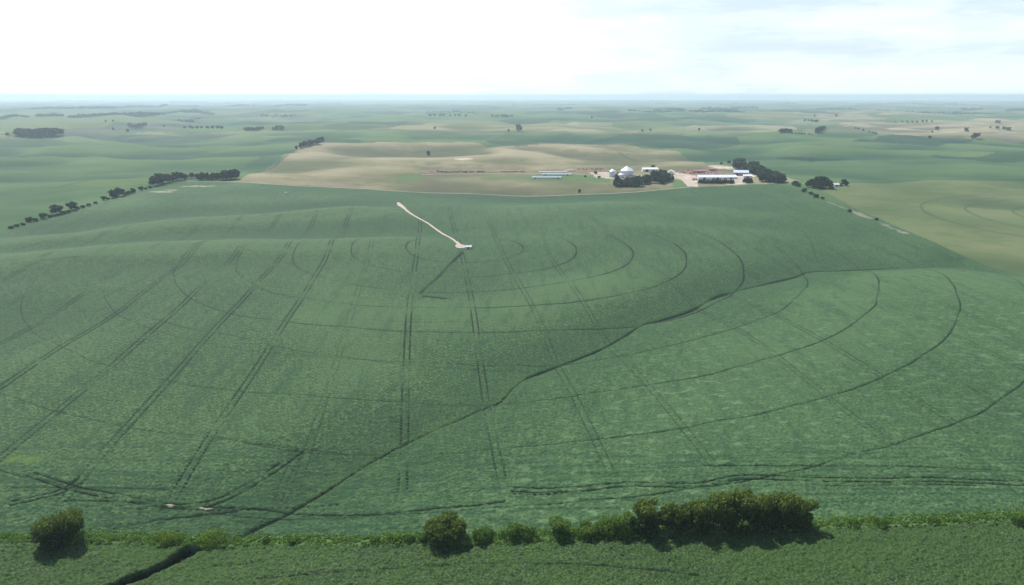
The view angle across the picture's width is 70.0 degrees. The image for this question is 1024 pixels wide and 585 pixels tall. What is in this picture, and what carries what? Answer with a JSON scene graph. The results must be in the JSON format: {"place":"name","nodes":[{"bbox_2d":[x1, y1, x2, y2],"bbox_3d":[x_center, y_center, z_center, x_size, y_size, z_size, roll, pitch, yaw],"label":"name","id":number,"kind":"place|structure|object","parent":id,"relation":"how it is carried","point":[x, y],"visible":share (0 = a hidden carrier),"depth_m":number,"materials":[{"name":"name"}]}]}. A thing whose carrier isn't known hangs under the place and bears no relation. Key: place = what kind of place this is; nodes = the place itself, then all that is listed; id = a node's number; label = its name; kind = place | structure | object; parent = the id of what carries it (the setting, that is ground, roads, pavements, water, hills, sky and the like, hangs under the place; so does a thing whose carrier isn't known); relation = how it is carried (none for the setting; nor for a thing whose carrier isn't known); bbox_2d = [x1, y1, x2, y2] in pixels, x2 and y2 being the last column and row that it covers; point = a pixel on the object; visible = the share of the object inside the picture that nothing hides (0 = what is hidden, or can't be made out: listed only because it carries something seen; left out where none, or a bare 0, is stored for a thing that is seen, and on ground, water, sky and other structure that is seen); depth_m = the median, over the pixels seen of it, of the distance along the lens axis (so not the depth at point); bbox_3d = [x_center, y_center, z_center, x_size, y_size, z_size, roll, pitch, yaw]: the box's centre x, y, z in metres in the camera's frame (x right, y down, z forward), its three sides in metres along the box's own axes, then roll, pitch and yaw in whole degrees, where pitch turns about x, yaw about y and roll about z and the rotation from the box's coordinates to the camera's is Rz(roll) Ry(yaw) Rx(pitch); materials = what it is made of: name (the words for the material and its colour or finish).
{"place":"outdoors","nodes":[
{"label":"outdoors","id":0,"kind":"place"},
{"bbox_2d":[397,202,459,243],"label":"path","id":1,"kind":"structure","parent":0,"point":[406,210],"depth_m":765.01,"materials":[{"name":"beige soil"}]},
{"bbox_2d":[455,244,464,247],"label":"dirt pad","id":2,"kind":"object","parent":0,"point":[459,246],"visible":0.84,"depth_m":621.33,"materials":[{"name":"beige soil"}]},
{"bbox_2d":[197,181,804,195],"bbox_3d":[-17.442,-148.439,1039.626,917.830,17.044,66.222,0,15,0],"label":"road","id":3,"kind":"structure","parent":0,"point":[502,195],"depth_m":1031.44,"materials":[{"name":"beige gravel"}]},
{"bbox_2d":[422,173,585,174],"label":"farm road","id":4,"kind":"structure","parent":0,"point":[508,173],"depth_m":1215.42,"materials":[{"name":"beige gravel"}]},
{"bbox_2d":[0,99,1023,552],"bbox_3d":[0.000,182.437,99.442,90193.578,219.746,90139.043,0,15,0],"label":"ground","id":5,"kind":"structure","parent":0,"point":[952,185],"depth_m":1699.16,"materials":[{"name":"green plant"}]},
{"bbox_2d":[16,128,30,135],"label":"tree","id":6,"kind":"object","parent":5,"relation":"on","point":[23,132],"visible":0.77,"depth_m":2188.19,"materials":[{"name":"green plant"}]},
{"bbox_2d":[24,217,32,221],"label":"tree","id":7,"kind":"object","parent":5,"relation":"on","point":[28,219],"visible":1,"depth_m":755.74,"materials":[{"name":"green plant"}]},
{"bbox_2d":[26,130,35,135],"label":"tree","id":8,"kind":"object","parent":5,"relation":"on","point":[29,133],"visible":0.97,"depth_m":2168.77,"materials":[{"name":"green plant"}]},
{"bbox_2d":[33,129,46,136],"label":"tree","id":9,"kind":"object","parent":5,"relation":"on","point":[39,132],"visible":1,"depth_m":2172.78,"materials":[{"name":"green plant"}]},
{"bbox_2d":[39,213,47,217],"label":"tree","id":10,"kind":"object","parent":5,"relation":"on","point":[41,215],"visible":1,"depth_m":773.33,"materials":[{"name":"green plant"}]},
{"bbox_2d":[44,129,55,136],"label":"tree","id":11,"kind":"object","parent":5,"relation":"on","point":[49,132],"visible":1,"depth_m":2177.84,"materials":[{"name":"green plant"}]},
{"bbox_2d":[49,204,63,213],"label":"tree","id":12,"kind":"object","parent":5,"relation":"on","point":[55,208],"visible":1,"depth_m":791.67,"materials":[{"name":"green plant"}]},
{"bbox_2d":[29,507,84,552],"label":"hedge tree","id":13,"kind":"object","parent":5,"relation":"on","point":[49,531],"visible":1,"depth_m":210.53,"materials":[{"name":"green plant"}]},
{"bbox_2d":[50,128,63,135],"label":"tree","id":14,"kind":"object","parent":5,"relation":"on","point":[59,131],"visible":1,"depth_m":2186.54,"materials":[{"name":"green plant"}]},
{"bbox_2d":[65,201,76,208],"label":"tree","id":15,"kind":"object","parent":5,"relation":"on","point":[71,205],"visible":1,"depth_m":811.72,"materials":[{"name":"green plant"}]},
{"bbox_2d":[107,189,117,197],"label":"tree","id":16,"kind":"object","parent":5,"relation":"on","point":[113,193],"visible":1,"depth_m":887.46,"materials":[{"name":"green plant"}]},
{"bbox_2d":[114,187,124,194],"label":"tree","id":17,"kind":"object","parent":5,"relation":"on","point":[119,191],"visible":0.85,"depth_m":899.22,"materials":[{"name":"green plant"}]},
{"bbox_2d":[148,176,159,185],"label":"tree","id":18,"kind":"object","parent":5,"relation":"on","point":[153,180],"visible":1,"depth_m":1000.78,"materials":[{"name":"green plant"}]},
{"bbox_2d":[154,173,164,184],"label":"tree","id":19,"kind":"object","parent":5,"relation":"on","point":[161,179],"visible":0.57,"depth_m":1018.51,"materials":[{"name":"green plant"}]},
{"bbox_2d":[151,529,183,547],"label":"bright shrub","id":20,"kind":"object","parent":5,"relation":"on","point":[172,539],"visible":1,"depth_m":217.03,"materials":[{"name":"green plant"}]},
{"bbox_2d":[165,173,171,181],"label":"tree","id":21,"kind":"object","parent":5,"relation":"on","point":[168,176],"visible":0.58,"depth_m":1049.33,"materials":[{"name":"green plant"}]},
{"bbox_2d":[171,172,179,179],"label":"tree","id":22,"kind":"object","parent":5,"relation":"on","point":[176,175],"visible":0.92,"depth_m":1068.25,"materials":[{"name":"green plant"}]},
{"bbox_2d":[179,172,184,178],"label":"tree","id":23,"kind":"object","parent":5,"relation":"on","point":[182,175],"visible":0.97,"depth_m":1077.50,"materials":[{"name":"green plant"}]},
{"bbox_2d":[196,174,203,179],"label":"tree","id":24,"kind":"object","parent":5,"relation":"on","point":[198,176],"visible":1,"depth_m":1066.57,"materials":[{"name":"green plant"}]},
{"bbox_2d":[205,174,212,179],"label":"tree","id":25,"kind":"object","parent":5,"relation":"on","point":[210,176],"visible":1,"depth_m":1068.92,"materials":[{"name":"green plant"}]},
{"bbox_2d":[196,527,228,549],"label":"bright shrub","id":26,"kind":"object","parent":5,"relation":"on","point":[216,533],"visible":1,"depth_m":218.50,"materials":[{"name":"green plant"}]},
{"bbox_2d":[219,170,229,178],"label":"tree","id":27,"kind":"object","parent":5,"relation":"on","point":[223,174],"visible":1,"depth_m":1063.69,"materials":[{"name":"green plant"}]},
{"bbox_2d":[228,169,239,177],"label":"tree","id":28,"kind":"object","parent":5,"relation":"on","point":[234,173],"visible":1,"depth_m":1071.37,"materials":[{"name":"green plant"}]},
{"bbox_2d":[261,536,271,543],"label":"shrub","id":29,"kind":"object","parent":5,"relation":"on","point":[265,539],"visible":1,"depth_m":218.36,"materials":[{"name":"green plant"}]},
{"bbox_2d":[289,535,299,544],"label":"shrub","id":30,"kind":"object","parent":5,"relation":"on","point":[293,540],"visible":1,"depth_m":217.11,"materials":[{"name":"green plant"}]},
{"bbox_2d":[371,536,380,543],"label":"shrub","id":31,"kind":"object","parent":5,"relation":"on","point":[373,538],"visible":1,"depth_m":214.62,"materials":[{"name":"green plant"}]},
{"bbox_2d":[386,534,400,542],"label":"shrub","id":32,"kind":"object","parent":5,"relation":"on","point":[393,536],"visible":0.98,"depth_m":214.45,"materials":[{"name":"green plant"}]},
{"bbox_2d":[403,533,415,541],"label":"shrub","id":33,"kind":"object","parent":5,"relation":"on","point":[407,537],"visible":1,"depth_m":214.37,"materials":[{"name":"green plant"}]},
{"bbox_2d":[418,532,428,541],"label":"shrub","id":34,"kind":"object","parent":5,"relation":"on","point":[421,536],"visible":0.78,"depth_m":213.95,"materials":[{"name":"green plant"}]},
{"bbox_2d":[422,510,466,545],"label":"hedge bush","id":35,"kind":"object","parent":5,"relation":"on","point":[446,527],"visible":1,"depth_m":211.47,"materials":[{"name":"green plant"}]},
{"bbox_2d":[472,525,495,542],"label":"hedge bush","id":36,"kind":"object","parent":5,"relation":"on","point":[480,532],"visible":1,"depth_m":213.44,"materials":[{"name":"green plant"}]},
{"bbox_2d":[0,181,1023,537],"bbox_3d":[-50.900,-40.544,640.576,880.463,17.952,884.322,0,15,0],"label":"soybean crop","id":37,"kind":"object","parent":5,"relation":"on","point":[188,357],"visible":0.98,"depth_m":358.67,"materials":[{"name":"green plant"}]},
{"bbox_2d":[0,521,1023,584],"bbox_3d":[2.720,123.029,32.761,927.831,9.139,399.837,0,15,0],"label":"leafy crop","id":38,"kind":"object","parent":5,"relation":"on","point":[984,553],"visible":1,"depth_m":204.68,"materials":[{"name":"green plant"}]},
{"bbox_2d":[0,505,1023,549],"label":"weeds","id":39,"kind":"object","parent":5,"relation":"on","point":[844,521],"visible":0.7,"depth_m":217.98,"materials":[{"name":"green plant"}]},
{"bbox_2d":[0,100,1023,121],"bbox_3d":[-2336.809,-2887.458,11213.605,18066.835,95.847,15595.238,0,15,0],"label":"woods","id":40,"kind":"object","parent":5,"relation":"on","point":[707,109],"visible":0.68,"depth_m":5407.54,"materials":[{"name":"green plant"}]},
{"bbox_2d":[501,520,522,538],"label":"hedge bush","id":41,"kind":"object","parent":5,"relation":"on","point":[513,530],"visible":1,"depth_m":214.37,"materials":[{"name":"green plant"}]},
{"bbox_2d":[516,124,522,130],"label":"tree","id":42,"kind":"object","parent":5,"relation":"on","point":[518,127],"visible":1,"depth_m":2597.67,"materials":[{"name":"green plant"}]},
{"bbox_2d":[519,524,535,540],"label":"hedge bush","id":43,"kind":"object","parent":5,"relation":"on","point":[527,530],"visible":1,"depth_m":214.03,"materials":[{"name":"green plant"}]},
{"bbox_2d":[532,175,561,178],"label":"shed","id":44,"kind":"structure","parent":5,"relation":"on","point":[547,177],"depth_m":1154.67,"materials":[{"name":"metal"}]},
{"bbox_2d":[539,170,566,172],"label":"shed","id":45,"kind":"structure","parent":5,"relation":"on","point":[549,171],"depth_m":1219.24,"materials":[{"name":"metal"}]},
{"bbox_2d":[541,172,571,175],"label":"shed","id":46,"kind":"structure","parent":5,"relation":"on","point":[559,174],"depth_m":1189.14,"materials":[{"name":"metal"}]},
{"bbox_2d":[547,516,570,541],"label":"hedge bush","id":47,"kind":"object","parent":5,"relation":"on","point":[560,527],"visible":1,"depth_m":213.86,"materials":[{"name":"green plant"}]},
{"bbox_2d":[437,168,713,173],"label":"cattle herd","id":48,"kind":"object","parent":5,"relation":"on","point":[525,171],"visible":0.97,"depth_m":1244.84},
{"bbox_2d":[573,518,599,538],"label":"hedge bush","id":49,"kind":"object","parent":5,"relation":"on","point":[588,529],"visible":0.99,"depth_m":214.21,"materials":[{"name":"green plant"}]},
{"bbox_2d":[593,513,617,538],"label":"hedge bush","id":50,"kind":"object","parent":5,"relation":"on","point":[605,523],"visible":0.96,"depth_m":214.83,"materials":[{"name":"green plant"}]},
{"bbox_2d":[609,168,615,176],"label":"grain bin","id":51,"kind":"object","parent":5,"relation":"on","point":[612,172],"visible":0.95,"depth_m":1159.81,"materials":[{"name":"metal"}]},
{"bbox_2d":[612,172,619,182],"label":"cedar tree","id":52,"kind":"object","parent":5,"relation":"on","point":[616,177],"visible":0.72,"depth_m":1085.51,"materials":[{"name":"green plant"}]},
{"bbox_2d":[609,510,638,538],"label":"hedge bush","id":53,"kind":"object","parent":5,"relation":"on","point":[624,523],"visible":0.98,"depth_m":214.71,"materials":[{"name":"green plant"}]},
{"bbox_2d":[621,165,633,175],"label":"grain bin","id":54,"kind":"object","parent":5,"relation":"on","point":[627,170],"visible":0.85,"depth_m":1170.29,"materials":[{"name":"metal"}]},
{"bbox_2d":[634,178,642,185],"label":"tree","id":55,"kind":"object","parent":5,"relation":"on","point":[639,181],"visible":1,"depth_m":1068.51,"materials":[{"name":"green plant"}]},
{"bbox_2d":[641,177,648,183],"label":"tree","id":56,"kind":"object","parent":5,"relation":"on","point":[645,179],"visible":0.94,"depth_m":1080.81,"materials":[{"name":"green plant"}]},
{"bbox_2d":[630,497,660,538],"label":"hedge tree","id":57,"kind":"object","parent":5,"relation":"on","point":[645,510],"visible":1,"depth_m":214.42,"materials":[{"name":"green plant"}]},
{"bbox_2d":[642,174,651,181],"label":"tree","id":58,"kind":"object","parent":5,"relation":"on","point":[648,176],"visible":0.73,"depth_m":1089.56,"materials":[{"name":"green plant"}]},
{"bbox_2d":[641,167,657,171],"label":"machine shed","id":59,"kind":"structure","parent":5,"relation":"on","point":[646,169],"depth_m":1230.27,"materials":[{"name":"metal"}]},
{"bbox_2d":[650,170,658,176],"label":"tree","id":60,"kind":"object","parent":5,"relation":"on","point":[656,173],"visible":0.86,"depth_m":1127.54,"materials":[{"name":"green plant"}]},
{"bbox_2d":[651,176,658,182],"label":"tree","id":61,"kind":"object","parent":5,"relation":"on","point":[655,179],"visible":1,"depth_m":1087.80,"materials":[{"name":"green plant"}]},
{"bbox_2d":[656,502,690,533],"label":"hedge tree","id":62,"kind":"object","parent":5,"relation":"on","point":[668,514],"visible":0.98,"depth_m":214.65,"materials":[{"name":"green plant"}]},
{"bbox_2d":[677,497,715,535],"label":"hedge tree","id":63,"kind":"object","parent":5,"relation":"on","point":[698,510],"visible":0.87,"depth_m":214.59,"materials":[{"name":"green plant"}]},
{"bbox_2d":[692,170,704,172],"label":"shade roof","id":64,"kind":"structure","parent":5,"relation":"on","point":[698,171],"depth_m":1208.92,"materials":[{"name":"metal"}]},
{"bbox_2d":[696,174,736,179],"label":"long shed","id":65,"kind":"structure","parent":5,"relation":"on","point":[706,177],"depth_m":1098.32,"materials":[{"name":"metal"}]},
{"bbox_2d":[703,490,739,532],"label":"hedge tree","id":66,"kind":"object","parent":5,"relation":"on","point":[721,504],"visible":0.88,"depth_m":214.72,"materials":[{"name":"green plant"}]},
{"bbox_2d":[733,162,743,169],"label":"tree","id":67,"kind":"object","parent":5,"relation":"on","point":[735,164],"visible":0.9,"depth_m":1245.40,"materials":[{"name":"green plant"}]},
{"bbox_2d":[733,170,748,175],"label":"barn","id":68,"kind":"structure","parent":5,"relation":"on","point":[739,172],"depth_m":1146.69,"materials":[{"name":"metal"}]},
{"bbox_2d":[727,488,761,535],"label":"hedge tree","id":69,"kind":"object","parent":5,"relation":"on","point":[747,505],"visible":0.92,"depth_m":214.96,"materials":[{"name":"green plant"}]},
{"bbox_2d":[739,164,751,169],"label":"tree","id":70,"kind":"object","parent":5,"relation":"on","point":[744,166],"visible":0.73,"depth_m":1187.12,"materials":[{"name":"green plant"}]},
{"bbox_2d":[743,174,752,177],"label":"lean shed","id":71,"kind":"structure","parent":5,"relation":"on","point":[748,175],"depth_m":1108.65,"materials":[{"name":"metal"}]},
{"bbox_2d":[748,165,762,172],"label":"tree","id":72,"kind":"object","parent":5,"relation":"on","point":[753,167],"visible":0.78,"depth_m":1155.36,"materials":[{"name":"green plant"}]},
{"bbox_2d":[758,174,767,180],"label":"tree","id":73,"kind":"object","parent":5,"relation":"on","point":[761,177],"visible":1,"depth_m":1052.53,"materials":[{"name":"green plant"}]},
{"bbox_2d":[748,493,782,533],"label":"hedge tree","id":74,"kind":"object","parent":5,"relation":"on","point":[767,517],"visible":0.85,"depth_m":216.13,"materials":[{"name":"green plant"}]},
{"bbox_2d":[773,175,783,182],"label":"tree","id":75,"kind":"object","parent":5,"relation":"on","point":[780,176],"visible":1,"depth_m":1034.17,"materials":[{"name":"green plant"}]},
{"bbox_2d":[770,491,799,532],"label":"hedge tree","id":76,"kind":"object","parent":5,"relation":"on","point":[785,503],"visible":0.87,"depth_m":216.21,"materials":[{"name":"green plant"}]},
{"bbox_2d":[790,495,819,531],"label":"hedge tree","id":77,"kind":"object","parent":5,"relation":"on","point":[805,508],"visible":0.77,"depth_m":216.44,"materials":[{"name":"green plant"}]},
{"bbox_2d":[810,176,823,187],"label":"tree","id":78,"kind":"object","parent":5,"relation":"on","point":[816,178],"visible":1,"depth_m":978.65,"materials":[{"name":"green plant"}]},
{"bbox_2d":[817,182,824,188],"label":"tree","id":79,"kind":"object","parent":5,"relation":"on","point":[820,185],"visible":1,"depth_m":972.08,"materials":[{"name":"green plant"}]},
{"bbox_2d":[823,179,832,187],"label":"tree","id":80,"kind":"object","parent":5,"relation":"on","point":[827,182],"visible":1,"depth_m":974.26,"materials":[{"name":"green plant"}]},
{"bbox_2d":[841,179,848,184],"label":"tree","id":81,"kind":"object","parent":5,"relation":"on","point":[844,182],"visible":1,"depth_m":1001.33,"materials":[{"name":"green plant"}]},
{"bbox_2d":[848,519,860,527],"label":"shrub","id":82,"kind":"object","parent":5,"relation":"on","point":[856,521],"visible":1,"depth_m":220.04,"materials":[{"name":"green plant"}]},
{"bbox_2d":[870,517,888,527],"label":"shrub","id":83,"kind":"object","parent":5,"relation":"on","point":[883,523],"visible":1,"depth_m":219.86,"materials":[{"name":"green plant"}]},
{"bbox_2d":[923,516,940,524],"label":"shrub","id":84,"kind":"object","parent":5,"relation":"on","point":[936,520],"visible":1,"depth_m":221.26,"materials":[{"name":"green plant"}]},
{"bbox_2d":[970,133,980,137],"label":"tree","id":85,"kind":"object","parent":5,"relation":"on","point":[975,135],"visible":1,"depth_m":2019.81,"materials":[{"name":"green plant"}]},
{"bbox_2d":[1010,512,1023,525],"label":"shrub","id":86,"kind":"object","parent":5,"relation":"on","point":[1018,516],"visible":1,"depth_m":220.66,"materials":[{"name":"green plant"}]},
{"bbox_2d":[0,0,1023,99],"label":"sky","id":87,"kind":"structure","parent":0,"point":[50,49],"materials":[{"name":"white"}]},
{"bbox_2d":[602,175,693,186],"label":"driveway","id":88,"kind":"structure","parent":0,"point":[687,183],"depth_m":1107.66,"materials":[{"name":"beige gravel"}]}
]}

